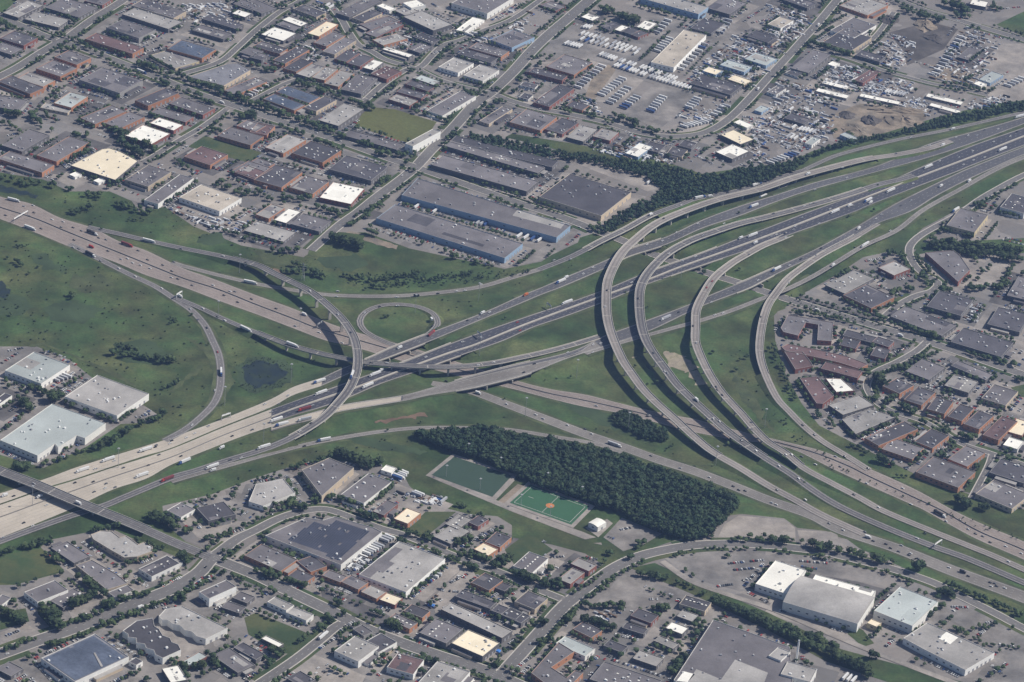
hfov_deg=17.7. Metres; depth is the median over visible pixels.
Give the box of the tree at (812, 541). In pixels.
[809,538,816,547]
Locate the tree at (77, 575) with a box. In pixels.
[74,572,80,578]
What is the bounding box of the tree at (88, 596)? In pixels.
[83,593,92,600]
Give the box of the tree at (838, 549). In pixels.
[835,545,843,552]
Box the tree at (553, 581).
[550,578,556,584]
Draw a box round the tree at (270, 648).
[266,644,277,652]
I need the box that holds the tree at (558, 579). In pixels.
[555,576,562,584]
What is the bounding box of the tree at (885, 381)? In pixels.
[880,378,888,385]
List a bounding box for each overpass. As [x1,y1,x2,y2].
[364,334,424,366]
[396,342,451,372]
[418,355,460,371]
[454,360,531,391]
[623,238,661,259]
[658,246,716,275]
[671,258,722,275]
[736,267,774,292]
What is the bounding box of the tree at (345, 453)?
[341,451,348,458]
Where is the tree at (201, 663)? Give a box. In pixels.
[197,660,205,668]
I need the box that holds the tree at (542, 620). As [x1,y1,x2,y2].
[536,617,548,624]
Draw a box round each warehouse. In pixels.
[0,404,105,462]
[5,352,69,387]
[35,136,88,165]
[41,634,128,681]
[45,0,97,20]
[65,375,148,421]
[70,148,137,183]
[79,67,142,97]
[84,33,143,57]
[106,19,154,42]
[122,7,182,32]
[131,0,185,19]
[152,50,198,69]
[167,40,215,62]
[179,184,241,215]
[191,63,250,88]
[254,164,301,191]
[265,516,381,570]
[291,140,340,167]
[301,458,353,502]
[319,103,363,129]
[319,182,364,206]
[328,155,387,184]
[359,541,444,598]
[376,204,522,262]
[401,178,569,242]
[403,10,451,34]
[426,91,475,119]
[431,155,537,195]
[443,140,547,176]
[450,135,557,170]
[451,0,513,18]
[490,29,534,51]
[508,109,556,133]
[539,174,630,220]
[546,54,592,78]
[589,661,661,681]
[640,0,707,18]
[651,30,705,71]
[674,620,792,681]
[689,74,741,98]
[708,0,745,17]
[780,314,832,345]
[782,576,874,631]
[790,50,830,75]
[823,29,871,54]
[830,18,875,37]
[839,0,887,18]
[843,284,893,311]
[873,586,937,633]
[889,306,955,339]
[902,623,994,675]
[915,456,975,492]
[925,250,969,286]
[926,290,972,319]
[946,208,987,237]
[948,327,1013,359]
[987,307,1023,335]
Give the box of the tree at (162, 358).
[158,356,165,361]
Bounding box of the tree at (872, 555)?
[868,552,875,558]
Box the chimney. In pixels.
[795,640,799,661]
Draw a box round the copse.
[611,409,668,440]
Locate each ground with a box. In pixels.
[0,0,1023,268]
[0,100,1023,623]
[0,294,34,315]
[0,346,155,467]
[0,460,1010,681]
[31,253,68,271]
[44,299,103,323]
[69,273,114,292]
[113,338,173,364]
[183,337,235,406]
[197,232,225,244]
[234,356,294,393]
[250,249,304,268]
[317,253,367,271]
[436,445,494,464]
[549,398,652,445]
[731,369,774,431]
[774,178,1023,508]
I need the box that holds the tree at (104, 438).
[101,436,110,443]
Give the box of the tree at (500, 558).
[495,554,507,561]
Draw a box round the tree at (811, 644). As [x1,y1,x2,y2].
[805,640,817,650]
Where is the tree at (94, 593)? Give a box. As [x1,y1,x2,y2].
[91,589,97,597]
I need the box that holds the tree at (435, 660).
[430,656,438,663]
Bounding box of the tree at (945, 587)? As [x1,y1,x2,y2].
[940,585,952,594]
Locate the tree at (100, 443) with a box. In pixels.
[96,440,105,448]
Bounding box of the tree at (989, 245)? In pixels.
[985,243,994,249]
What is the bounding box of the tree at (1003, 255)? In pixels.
[997,252,1008,260]
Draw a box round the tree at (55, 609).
[45,607,58,616]
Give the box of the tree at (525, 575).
[520,572,530,580]
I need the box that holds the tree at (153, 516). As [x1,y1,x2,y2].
[148,511,159,521]
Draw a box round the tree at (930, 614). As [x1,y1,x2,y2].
[927,610,933,617]
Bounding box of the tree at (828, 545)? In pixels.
[823,540,834,549]
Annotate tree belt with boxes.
[468,100,1023,232]
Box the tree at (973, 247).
[967,245,978,253]
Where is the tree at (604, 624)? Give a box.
[600,620,608,628]
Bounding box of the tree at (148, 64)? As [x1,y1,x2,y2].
[145,60,155,69]
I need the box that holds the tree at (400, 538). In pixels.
[394,536,405,542]
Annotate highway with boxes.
[0,195,1023,548]
[0,208,1023,561]
[0,378,323,503]
[0,408,270,515]
[0,418,270,537]
[270,126,1023,415]
[271,136,1023,423]
[271,146,1023,430]
[271,394,400,432]
[321,116,1023,386]
[402,341,600,400]
[431,380,1023,605]
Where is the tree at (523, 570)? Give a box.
[517,568,526,576]
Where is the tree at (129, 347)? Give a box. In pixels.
[123,344,133,350]
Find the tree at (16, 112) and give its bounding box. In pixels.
[12,109,21,117]
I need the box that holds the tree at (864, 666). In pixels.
[859,662,871,673]
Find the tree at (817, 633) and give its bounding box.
[814,631,823,637]
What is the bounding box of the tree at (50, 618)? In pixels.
[44,613,59,624]
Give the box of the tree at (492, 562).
[489,559,497,566]
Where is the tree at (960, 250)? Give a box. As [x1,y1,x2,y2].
[957,246,964,253]
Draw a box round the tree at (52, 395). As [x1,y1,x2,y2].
[47,391,57,402]
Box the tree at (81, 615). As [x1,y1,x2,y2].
[78,612,84,618]
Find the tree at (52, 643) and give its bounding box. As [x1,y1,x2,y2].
[48,639,58,645]
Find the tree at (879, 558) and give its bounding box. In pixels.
[874,553,884,562]
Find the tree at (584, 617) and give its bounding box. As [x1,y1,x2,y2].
[579,613,588,622]
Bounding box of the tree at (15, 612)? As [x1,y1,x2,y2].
[10,608,19,617]
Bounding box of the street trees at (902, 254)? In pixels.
[0,0,1023,681]
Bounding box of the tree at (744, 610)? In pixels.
[738,608,746,613]
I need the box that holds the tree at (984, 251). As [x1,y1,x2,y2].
[980,248,988,256]
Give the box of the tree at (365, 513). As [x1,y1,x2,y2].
[361,510,368,518]
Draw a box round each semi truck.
[7,197,19,201]
[24,224,35,230]
[75,466,88,472]
[85,250,95,257]
[86,229,97,235]
[101,455,114,462]
[121,241,132,246]
[135,471,148,477]
[138,445,151,452]
[142,237,155,242]
[161,474,173,481]
[178,457,190,464]
[205,462,218,469]
[240,324,251,331]
[244,279,256,284]
[257,443,270,449]
[269,416,282,422]
[275,421,288,426]
[286,341,298,347]
[297,416,311,421]
[298,405,310,410]
[313,378,325,383]
[315,389,326,395]
[317,436,330,441]
[318,631,328,639]
[362,381,373,388]
[369,370,380,376]
[555,278,565,283]
[561,299,572,304]
[608,440,621,447]
[660,314,670,320]
[933,509,945,517]
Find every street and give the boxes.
[0,0,128,79]
[0,11,1023,375]
[0,503,564,664]
[140,108,228,162]
[162,0,310,79]
[202,555,528,681]
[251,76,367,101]
[251,618,351,681]
[303,0,600,251]
[323,3,415,67]
[362,0,546,101]
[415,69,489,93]
[490,0,841,139]
[492,537,1023,680]
[660,560,957,681]
[809,46,987,97]
[855,11,896,52]
[860,341,1023,464]
[882,172,1023,319]
[893,0,1023,42]
[964,454,995,498]
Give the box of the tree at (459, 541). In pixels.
[453,537,462,544]
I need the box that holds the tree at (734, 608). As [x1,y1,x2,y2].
[731,603,738,612]
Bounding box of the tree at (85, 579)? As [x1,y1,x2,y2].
[82,575,93,586]
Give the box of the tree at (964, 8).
[960,5,970,11]
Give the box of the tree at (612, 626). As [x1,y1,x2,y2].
[607,622,616,630]
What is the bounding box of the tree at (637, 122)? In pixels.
[631,117,638,124]
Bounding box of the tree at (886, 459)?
[882,456,889,463]
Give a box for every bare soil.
[168,364,202,392]
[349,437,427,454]
[375,412,427,423]
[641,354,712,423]
[663,351,698,372]
[689,370,706,384]
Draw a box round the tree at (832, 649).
[828,647,837,654]
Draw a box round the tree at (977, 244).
[972,240,984,248]
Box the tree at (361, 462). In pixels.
[356,457,367,466]
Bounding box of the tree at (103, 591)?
[98,588,108,596]
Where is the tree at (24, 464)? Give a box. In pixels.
[22,461,27,469]
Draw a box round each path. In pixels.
[28,343,137,387]
[346,231,397,248]
[433,478,594,538]
[495,480,514,499]
[499,484,522,502]
[586,519,612,536]
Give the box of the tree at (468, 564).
[466,560,473,567]
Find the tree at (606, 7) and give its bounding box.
[602,4,612,13]
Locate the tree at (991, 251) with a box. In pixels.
[987,248,994,256]
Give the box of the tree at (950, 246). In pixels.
[946,243,955,249]
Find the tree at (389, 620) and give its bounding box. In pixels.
[385,617,394,626]
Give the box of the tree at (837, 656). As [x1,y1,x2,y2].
[834,653,842,661]
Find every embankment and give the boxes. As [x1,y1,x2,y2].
[140,528,201,557]
[147,242,297,461]
[198,308,257,338]
[410,305,443,349]
[537,192,718,271]
[712,142,953,498]
[754,225,881,439]
[756,174,918,509]
[794,465,875,507]
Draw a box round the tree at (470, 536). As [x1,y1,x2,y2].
[466,532,474,539]
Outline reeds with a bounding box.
[240,357,287,390]
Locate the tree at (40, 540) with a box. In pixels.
[37,537,44,544]
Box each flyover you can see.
[0,225,362,543]
[0,466,212,559]
[171,295,601,375]
[537,169,803,270]
[601,139,952,534]
[634,174,1023,584]
[691,232,1023,571]
[755,223,880,470]
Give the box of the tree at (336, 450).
[334,447,339,455]
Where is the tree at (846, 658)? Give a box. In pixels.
[842,654,849,664]
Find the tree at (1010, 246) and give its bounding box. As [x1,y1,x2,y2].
[1005,244,1013,251]
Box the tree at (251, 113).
[247,109,254,117]
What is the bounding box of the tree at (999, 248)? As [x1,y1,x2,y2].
[995,245,1003,251]
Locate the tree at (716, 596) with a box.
[710,592,720,600]
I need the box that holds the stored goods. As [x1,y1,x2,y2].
[170,0,1009,622]
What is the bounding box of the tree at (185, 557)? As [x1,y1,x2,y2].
[181,554,190,561]
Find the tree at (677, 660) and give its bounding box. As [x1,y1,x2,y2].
[673,657,683,663]
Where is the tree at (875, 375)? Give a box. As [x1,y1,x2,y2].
[872,370,886,379]
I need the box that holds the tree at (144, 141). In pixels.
[141,138,151,145]
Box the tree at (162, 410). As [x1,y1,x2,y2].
[159,407,167,416]
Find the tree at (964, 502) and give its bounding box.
[960,498,971,508]
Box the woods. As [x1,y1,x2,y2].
[412,423,739,540]
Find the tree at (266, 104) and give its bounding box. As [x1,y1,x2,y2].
[263,101,270,107]
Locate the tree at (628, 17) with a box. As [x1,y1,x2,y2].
[625,14,632,21]
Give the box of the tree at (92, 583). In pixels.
[87,580,98,586]
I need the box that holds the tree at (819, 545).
[814,540,825,549]
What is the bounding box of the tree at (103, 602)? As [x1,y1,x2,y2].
[99,599,106,606]
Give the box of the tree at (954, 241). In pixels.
[950,237,959,245]
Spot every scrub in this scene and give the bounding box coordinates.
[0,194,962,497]
[349,269,528,286]
[774,413,1017,538]
[791,294,881,325]
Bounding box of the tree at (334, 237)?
[329,233,338,242]
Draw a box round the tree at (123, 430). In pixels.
[116,428,127,434]
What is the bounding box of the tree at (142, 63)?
[139,61,145,67]
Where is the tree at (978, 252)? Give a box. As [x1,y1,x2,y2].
[974,249,982,256]
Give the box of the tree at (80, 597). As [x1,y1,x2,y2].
[77,594,85,602]
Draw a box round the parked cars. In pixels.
[0,0,1023,681]
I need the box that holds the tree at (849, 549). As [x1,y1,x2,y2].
[846,546,852,552]
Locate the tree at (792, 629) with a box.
[788,627,796,633]
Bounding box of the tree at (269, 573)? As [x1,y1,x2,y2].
[264,569,274,577]
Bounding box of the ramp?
[356,303,440,354]
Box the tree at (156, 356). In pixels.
[153,353,159,359]
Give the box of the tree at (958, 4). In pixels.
[954,1,961,8]
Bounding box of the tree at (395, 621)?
[391,618,403,628]
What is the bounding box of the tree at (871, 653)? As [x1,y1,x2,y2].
[867,649,878,657]
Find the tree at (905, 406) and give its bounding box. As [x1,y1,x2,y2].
[901,402,910,409]
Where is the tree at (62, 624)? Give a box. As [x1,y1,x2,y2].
[55,620,67,629]
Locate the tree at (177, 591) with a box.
[175,590,185,597]
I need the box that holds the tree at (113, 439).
[109,437,116,444]
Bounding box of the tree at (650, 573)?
[646,570,654,578]
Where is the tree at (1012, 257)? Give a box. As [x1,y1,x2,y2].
[1007,253,1016,261]
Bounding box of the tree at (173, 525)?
[170,521,179,529]
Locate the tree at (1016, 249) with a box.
[1014,245,1019,253]
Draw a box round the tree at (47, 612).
[41,608,55,618]
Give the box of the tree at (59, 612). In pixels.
[56,609,62,617]
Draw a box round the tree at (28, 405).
[22,400,36,409]
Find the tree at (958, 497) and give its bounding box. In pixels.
[953,492,963,502]
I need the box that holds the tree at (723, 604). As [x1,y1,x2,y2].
[718,602,725,608]
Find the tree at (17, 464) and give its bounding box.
[10,461,23,469]
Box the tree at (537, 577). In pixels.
[533,573,540,581]
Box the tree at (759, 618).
[756,614,762,621]
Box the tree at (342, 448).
[339,447,348,455]
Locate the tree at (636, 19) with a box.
[632,16,641,23]
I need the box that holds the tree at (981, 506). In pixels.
[978,502,986,510]
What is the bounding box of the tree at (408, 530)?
[405,527,413,535]
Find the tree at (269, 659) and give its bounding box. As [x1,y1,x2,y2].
[266,657,273,662]
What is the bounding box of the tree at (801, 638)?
[796,635,805,642]
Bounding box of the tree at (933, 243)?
[927,240,938,247]
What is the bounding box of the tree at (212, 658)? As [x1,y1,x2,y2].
[208,654,217,662]
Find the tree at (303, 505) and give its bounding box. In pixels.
[297,502,308,510]
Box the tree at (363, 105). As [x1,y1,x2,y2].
[358,102,368,108]
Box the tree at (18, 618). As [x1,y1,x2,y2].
[13,613,26,623]
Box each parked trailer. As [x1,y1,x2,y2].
[62,372,71,378]
[374,541,384,547]
[379,536,388,542]
[391,474,401,479]
[411,490,421,496]
[850,675,857,681]
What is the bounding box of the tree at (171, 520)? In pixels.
[167,516,175,525]
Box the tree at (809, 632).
[803,631,814,638]
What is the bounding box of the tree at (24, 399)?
[19,396,30,404]
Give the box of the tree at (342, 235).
[337,234,346,243]
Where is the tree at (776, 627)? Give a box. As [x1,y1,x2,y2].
[771,623,783,632]
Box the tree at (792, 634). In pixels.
[789,631,798,640]
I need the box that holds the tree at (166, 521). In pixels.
[162,516,170,526]
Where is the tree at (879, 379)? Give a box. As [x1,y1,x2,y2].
[876,376,883,384]
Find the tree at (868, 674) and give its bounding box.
[861,670,873,678]
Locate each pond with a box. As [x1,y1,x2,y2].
[0,185,37,197]
[0,281,10,297]
[242,360,287,388]
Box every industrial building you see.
[0,31,37,49]
[0,42,22,57]
[0,75,43,97]
[0,95,28,112]
[0,151,53,176]
[0,393,11,408]
[0,594,10,606]
[0,661,23,679]
[2,129,49,154]
[3,0,42,20]
[18,72,54,90]
[24,11,69,30]
[24,580,67,607]
[36,60,76,80]
[40,102,70,114]
[50,588,83,610]
[51,541,89,566]
[54,50,90,68]
[54,92,87,111]
[69,172,81,178]
[76,559,127,592]
[80,105,125,127]
[84,0,112,8]
[91,530,152,561]
[93,177,105,184]
[105,111,144,128]
[108,585,133,599]
[122,618,180,664]
[125,125,169,147]
[125,165,170,191]
[129,657,142,668]
[135,88,179,109]
[139,555,182,581]
[144,174,193,208]
[150,117,182,134]
[151,107,193,125]
[159,606,227,644]
[162,665,187,681]
[167,501,195,520]
[169,97,214,118]
[183,652,206,669]
[184,146,227,168]
[192,25,231,41]
[195,580,235,606]
[196,501,235,526]
[202,14,243,31]
[216,647,254,676]
[217,126,264,148]
[221,601,245,616]
[224,77,266,97]
[231,161,272,177]
[232,9,251,19]
[232,591,254,606]
[233,0,261,13]
[233,120,265,131]
[233,642,264,663]
[234,165,266,182]
[239,47,262,59]
[241,0,275,16]
[244,221,295,243]
[244,544,299,575]
[249,478,294,510]
[250,52,268,62]
[250,122,274,138]
[252,158,274,166]
[253,41,287,55]
[255,204,284,221]
[261,27,295,44]
[261,635,283,647]
[263,93,305,114]
[265,134,305,156]
[267,597,293,614]
[273,46,309,67]
[274,208,300,226]
[275,86,319,104]
[276,21,300,32]
[282,16,307,27]
[283,58,312,74]
[286,606,313,624]
[286,671,314,681]
[288,569,314,585]
[289,175,328,197]
[291,213,330,234]
[292,4,325,19]
[296,64,324,80]
[297,556,326,574]
[304,96,336,114]
[307,21,337,38]
[312,66,337,82]
[313,31,345,48]
[322,37,355,57]
[322,569,346,585]
[324,70,353,89]
[334,50,358,64]
[334,636,378,667]
[336,0,381,20]
[341,74,377,97]
[341,473,391,508]
[341,575,367,592]
[343,130,404,152]
[347,54,373,69]
[352,9,381,23]
[353,625,372,638]
[358,16,399,32]
[361,585,386,602]
[363,59,383,72]
[365,20,403,39]
[367,633,396,656]
[371,66,401,82]
[372,33,407,47]
[373,500,398,517]
[377,3,395,13]
[379,592,402,608]
[381,465,396,475]
[382,46,412,60]
[386,653,425,679]
[388,94,417,108]
[390,613,417,633]
[394,7,418,16]
[394,508,420,527]
[396,87,429,101]
[402,0,425,10]
[404,604,429,621]
[405,80,435,93]
[405,129,440,153]
[408,42,431,55]
[412,32,439,45]
[412,75,439,86]
[418,618,462,648]
[419,661,473,681]
[433,523,471,548]
[438,57,473,76]
[440,602,511,643]
[445,514,471,528]
[451,629,499,661]
[455,590,496,612]
[456,17,484,34]
[458,48,498,65]
[463,64,498,84]
[469,42,508,61]
[469,515,488,529]
[471,572,502,592]
[474,543,497,556]
[479,106,512,126]
[485,532,511,551]
[491,604,522,619]
[495,582,511,593]
[501,607,530,629]
[513,551,547,573]
[514,591,547,614]
[519,93,532,101]
[520,82,537,90]
[525,67,566,83]
[531,642,582,681]
[533,84,573,109]
[540,1,565,12]
[545,118,578,137]
[555,636,595,660]
[561,568,584,588]
[566,100,590,113]
[566,125,597,144]
[570,558,596,575]
[572,621,601,640]
[581,13,599,22]
[588,518,605,531]
[593,128,618,143]
[599,22,621,32]
[603,640,627,656]
[614,25,628,33]
[621,27,639,36]
[622,622,647,637]
[625,142,652,159]
[630,608,658,627]
[631,30,648,39]
[632,650,663,669]
[633,20,656,32]
[642,141,665,154]
[654,635,678,652]
[665,622,688,637]
[667,147,687,159]
[676,610,697,624]
[678,140,697,151]
[679,595,710,615]
[690,18,726,35]
[700,66,721,77]
[715,144,748,162]
[716,60,751,74]
[718,130,753,146]
[727,75,751,87]
[734,119,752,130]
[743,30,778,45]
[744,52,776,68]
[754,105,768,114]
[755,560,805,599]
[766,86,785,96]
[768,16,793,30]
[768,647,789,662]
[780,661,816,681]
[781,344,867,371]
[783,0,816,10]
[784,113,810,125]
[784,351,812,373]
[785,69,802,78]
[800,376,833,408]
[804,137,819,148]
[813,574,875,596]
[815,88,849,100]
[817,362,866,382]
[821,80,849,90]
[825,270,873,296]
[825,378,854,395]
[828,61,839,68]
[828,395,873,418]
[836,337,860,351]
[840,132,858,143]
[842,330,886,346]
[842,408,895,437]
[854,69,880,85]
[855,50,885,64]
[859,93,900,105]
[864,421,917,450]
[866,619,880,629]
[870,346,893,362]
[872,336,893,348]
[878,261,909,279]
[881,439,923,462]
[882,378,913,397]
[902,386,935,409]
[906,359,944,383]
[913,429,948,453]
[925,93,963,106]
[926,397,952,419]
[928,103,960,115]
[944,374,977,396]
[947,404,973,425]
[948,445,984,468]
[949,360,992,383]
[957,46,981,61]
[963,410,993,433]
[967,0,987,9]
[973,81,986,87]
[973,480,1023,512]
[979,71,1002,85]
[981,384,1017,409]
[982,416,1017,444]
[987,458,1023,486]
[1000,193,1023,218]
[1002,437,1023,452]
[1006,276,1023,305]
[1008,418,1023,438]
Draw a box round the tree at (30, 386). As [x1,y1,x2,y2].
[26,383,34,389]
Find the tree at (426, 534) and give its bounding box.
[421,529,432,537]
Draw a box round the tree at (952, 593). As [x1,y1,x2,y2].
[945,587,957,597]
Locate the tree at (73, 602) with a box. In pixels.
[65,597,79,607]
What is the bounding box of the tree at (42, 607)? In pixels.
[39,604,47,610]
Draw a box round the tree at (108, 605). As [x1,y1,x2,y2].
[105,601,113,608]
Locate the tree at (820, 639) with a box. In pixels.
[815,635,825,644]
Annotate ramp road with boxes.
[68,243,227,441]
[170,260,542,299]
[171,424,622,484]
[584,155,1023,356]
[775,181,794,189]
[800,110,1023,171]
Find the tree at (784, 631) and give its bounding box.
[779,627,788,635]
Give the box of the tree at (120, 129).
[116,127,126,133]
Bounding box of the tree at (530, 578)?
[526,574,534,582]
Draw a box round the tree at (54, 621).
[46,615,58,625]
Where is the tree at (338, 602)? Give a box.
[335,598,343,606]
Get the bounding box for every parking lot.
[0,30,45,48]
[0,48,36,64]
[0,74,61,100]
[0,95,33,120]
[0,124,58,155]
[0,352,79,393]
[0,386,35,420]
[0,589,19,609]
[0,623,35,644]
[0,656,43,681]
[7,0,40,9]
[8,576,67,617]
[14,68,69,97]
[20,18,72,35]
[23,625,131,681]
[24,97,77,122]
[24,131,110,175]
[31,582,104,620]
[32,59,88,81]
[37,0,113,25]
[38,48,107,71]
[49,170,92,188]
[50,91,77,117]
[60,101,127,136]
[65,558,110,585]
[66,67,156,103]
[67,600,102,617]
[71,29,157,62]
[77,88,107,116]
[84,180,110,189]
[88,534,145,588]
[90,583,149,609]
[91,109,147,135]
[95,21,164,45]
[104,122,190,154]
[107,6,195,38]
[115,164,178,196]
[116,647,159,681]
[118,86,194,113]
[120,0,197,20]
[135,117,191,139]
[135,554,189,587]
[136,46,209,73]
[141,662,201,681]
[142,106,205,125]
[155,624,209,662]
[163,39,224,62]
[165,182,257,207]
[169,649,208,674]
[170,148,235,175]
[170,573,257,611]
[171,100,218,120]
[173,205,274,231]
[178,62,263,95]
[181,31,242,47]
[182,517,252,543]
[188,11,253,38]
[189,495,254,522]
[196,605,247,631]
[206,123,254,149]
[207,652,252,681]
[210,77,274,103]
[210,632,254,675]
[217,170,262,188]
[220,9,257,24]
[223,117,255,130]
[223,220,314,254]
[223,584,259,615]
[225,0,292,21]
[226,154,293,170]
[229,49,260,66]
[230,539,297,568]
[234,167,310,200]
[236,476,308,516]
[238,635,267,653]
[242,589,316,627]
[247,99,310,121]
[248,39,284,54]
[250,35,302,45]
[250,120,287,141]
[252,652,365,681]
[253,131,305,163]
[254,201,278,210]
[261,42,321,66]
[265,17,312,40]
[267,58,328,78]
[273,203,321,219]
[274,85,338,114]
[275,139,357,175]
[278,575,320,594]
[286,3,333,26]
[293,182,331,204]
[294,65,354,87]
[295,611,326,633]
[296,472,358,503]
[301,30,340,55]
[301,193,368,215]
[304,100,368,134]
[308,156,403,192]
[310,566,358,596]
[319,46,361,60]
[320,641,368,674]
[322,49,367,65]
[322,71,393,103]
[322,590,389,628]
[330,473,394,509]
[334,626,392,639]
[334,645,412,672]
[336,52,382,72]
[337,0,394,19]
[344,541,394,573]
[346,584,369,603]
[351,130,402,159]
[354,493,394,520]
[356,28,412,47]
[362,209,381,218]
[363,44,411,49]
[364,590,419,609]
[364,653,418,681]
[367,205,531,267]
[368,63,397,73]
[375,47,422,64]
[376,98,419,113]
[379,505,424,535]
[380,89,430,108]
[381,606,431,638]
[382,6,406,24]
[384,535,463,600]
[389,84,449,101]
[391,0,439,13]
[392,142,420,158]
[393,179,578,243]
[395,483,452,511]
[396,69,456,95]
[401,661,492,681]
[403,11,458,38]
[406,34,455,50]
[412,88,491,125]
[412,597,432,618]
[424,155,549,199]
[424,529,485,551]
[426,59,473,82]
[427,608,518,654]
[432,566,490,612]
[432,590,514,616]
[434,0,525,19]
[435,513,473,530]
[440,149,562,185]
[442,44,502,70]
[446,645,513,667]
[453,13,499,41]
[455,42,515,66]
[461,136,570,176]
[463,70,504,88]
[464,102,521,133]
[465,539,506,564]
[474,517,494,531]
[481,28,529,51]
[484,528,518,548]
[484,601,539,635]
[501,109,557,137]
[501,590,563,615]
[502,555,563,584]
[504,577,554,600]
[509,79,547,93]
[509,88,541,103]
[512,232,580,266]
[514,14,706,78]
[514,63,582,88]
[525,87,584,115]
[526,172,645,226]
[533,0,567,17]
[537,58,606,85]
[542,631,589,666]
[544,571,568,595]
[547,117,585,141]
[555,553,599,577]
[555,614,606,641]
[558,99,600,111]
[573,11,606,24]
[575,157,659,190]
[578,71,642,101]
[580,17,622,30]
[580,656,673,681]
[585,64,614,98]
[589,632,632,663]
[590,129,625,147]
[597,574,691,607]
[604,518,661,550]
[605,616,664,642]
[608,608,668,629]
[614,643,675,680]
[622,77,702,128]
[626,0,690,18]
[630,627,695,661]
[658,146,691,163]
[661,608,712,633]
[662,589,725,625]
[664,113,708,132]
[665,138,708,156]
[665,548,887,591]
[681,18,765,54]
[682,630,705,641]
[690,16,740,29]
[702,74,750,104]
[703,128,770,151]
[705,0,758,22]
[705,110,726,124]
[706,144,755,166]
[713,57,758,78]
[718,515,795,541]
[727,117,765,135]
[734,50,789,73]
[739,563,774,602]
[741,101,780,120]
[744,28,788,51]
[753,13,807,36]
[760,83,799,103]
[764,107,827,135]
[765,598,872,640]
[766,0,824,17]
[778,74,821,86]
[782,294,875,319]
[783,48,838,80]
[790,380,813,411]
[790,652,806,661]
[791,659,838,681]
[797,530,891,562]
[802,88,859,106]
[802,362,871,387]
[803,374,865,398]
[805,574,893,614]
[806,76,864,98]
[808,32,884,53]
[811,391,886,427]
[815,17,890,36]
[815,269,882,293]
[820,282,912,321]
[820,332,860,358]
[821,0,902,23]
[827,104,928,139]
[828,61,853,74]
[832,325,903,341]
[840,49,895,68]
[840,420,901,441]
[842,67,895,92]
[856,350,904,368]
[857,91,914,107]
[858,331,910,357]
[858,440,876,452]
[860,614,895,641]
[863,258,918,286]
[876,450,917,465]
[877,376,916,407]
[878,317,936,338]
[887,357,952,388]
[888,585,956,640]
[889,23,957,64]
[894,49,907,66]
[902,423,968,459]
[908,395,966,430]
[912,284,991,326]
[919,251,974,292]
[922,93,967,108]
[927,369,996,407]
[929,64,978,85]
[931,321,1023,369]
[937,440,987,470]
[941,355,1012,382]
[942,211,991,239]
[944,604,1023,647]
[945,43,993,67]
[950,409,996,445]
[956,260,1012,293]
[963,0,997,14]
[964,254,996,262]
[967,440,989,445]
[973,644,1023,681]
[974,68,982,77]
[975,304,1023,341]
[976,380,1023,415]
[980,44,1023,101]
[983,192,1023,224]
[984,16,1010,25]
[987,443,1023,458]
[989,272,1023,309]
[991,477,1023,491]
[1001,410,1023,442]
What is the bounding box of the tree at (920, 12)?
[916,10,923,17]
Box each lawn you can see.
[0,0,16,11]
[0,548,63,583]
[0,608,28,629]
[37,607,50,626]
[188,136,261,161]
[245,613,308,653]
[307,232,364,256]
[355,108,435,141]
[409,512,454,538]
[472,569,511,584]
[505,532,552,563]
[512,523,629,564]
[633,563,960,681]
[845,628,872,645]
[901,537,922,547]
[914,238,1023,255]
[996,12,1023,35]
[1011,385,1023,396]
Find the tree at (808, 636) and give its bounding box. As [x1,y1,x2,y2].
[805,634,815,638]
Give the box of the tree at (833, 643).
[829,640,837,647]
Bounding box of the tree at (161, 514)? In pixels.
[157,512,164,522]
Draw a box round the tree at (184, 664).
[178,661,189,669]
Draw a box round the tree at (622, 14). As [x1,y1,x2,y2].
[617,12,625,20]
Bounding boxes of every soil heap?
[839,111,855,118]
[840,123,872,137]
[861,114,881,125]
[868,105,932,115]
[877,15,898,24]
[881,114,927,127]
[914,18,937,32]
[919,32,947,44]
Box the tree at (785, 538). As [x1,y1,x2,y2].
[780,534,791,543]
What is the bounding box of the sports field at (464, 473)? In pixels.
[426,454,516,499]
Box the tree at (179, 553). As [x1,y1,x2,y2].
[175,550,184,559]
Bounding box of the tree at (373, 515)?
[369,512,377,518]
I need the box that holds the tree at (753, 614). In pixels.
[748,611,760,620]
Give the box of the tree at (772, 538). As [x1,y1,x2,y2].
[767,534,776,542]
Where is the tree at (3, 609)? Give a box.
[0,606,9,616]
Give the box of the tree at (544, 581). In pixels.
[540,578,549,585]
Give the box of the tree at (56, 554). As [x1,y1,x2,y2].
[51,552,61,558]
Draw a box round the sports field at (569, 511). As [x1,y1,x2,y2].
[505,481,594,527]
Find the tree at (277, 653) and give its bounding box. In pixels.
[274,650,282,656]
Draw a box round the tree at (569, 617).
[560,613,572,622]
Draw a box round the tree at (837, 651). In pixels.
[830,648,842,659]
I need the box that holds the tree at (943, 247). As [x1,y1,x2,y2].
[940,243,949,250]
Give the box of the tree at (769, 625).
[765,621,773,629]
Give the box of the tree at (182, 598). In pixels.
[178,593,186,601]
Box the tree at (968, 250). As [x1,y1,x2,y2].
[965,247,972,255]
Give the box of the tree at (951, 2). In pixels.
[947,0,957,7]
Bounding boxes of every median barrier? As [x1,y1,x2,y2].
[0,207,1023,549]
[0,416,271,516]
[272,135,1023,416]
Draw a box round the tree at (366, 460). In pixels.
[361,456,370,466]
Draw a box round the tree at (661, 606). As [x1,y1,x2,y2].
[656,603,666,610]
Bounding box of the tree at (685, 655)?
[679,651,689,659]
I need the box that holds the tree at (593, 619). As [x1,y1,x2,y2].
[589,615,598,622]
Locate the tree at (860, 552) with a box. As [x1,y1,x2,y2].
[855,549,864,558]
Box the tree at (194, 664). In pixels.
[190,662,197,668]
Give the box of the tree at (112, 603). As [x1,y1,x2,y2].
[109,600,116,607]

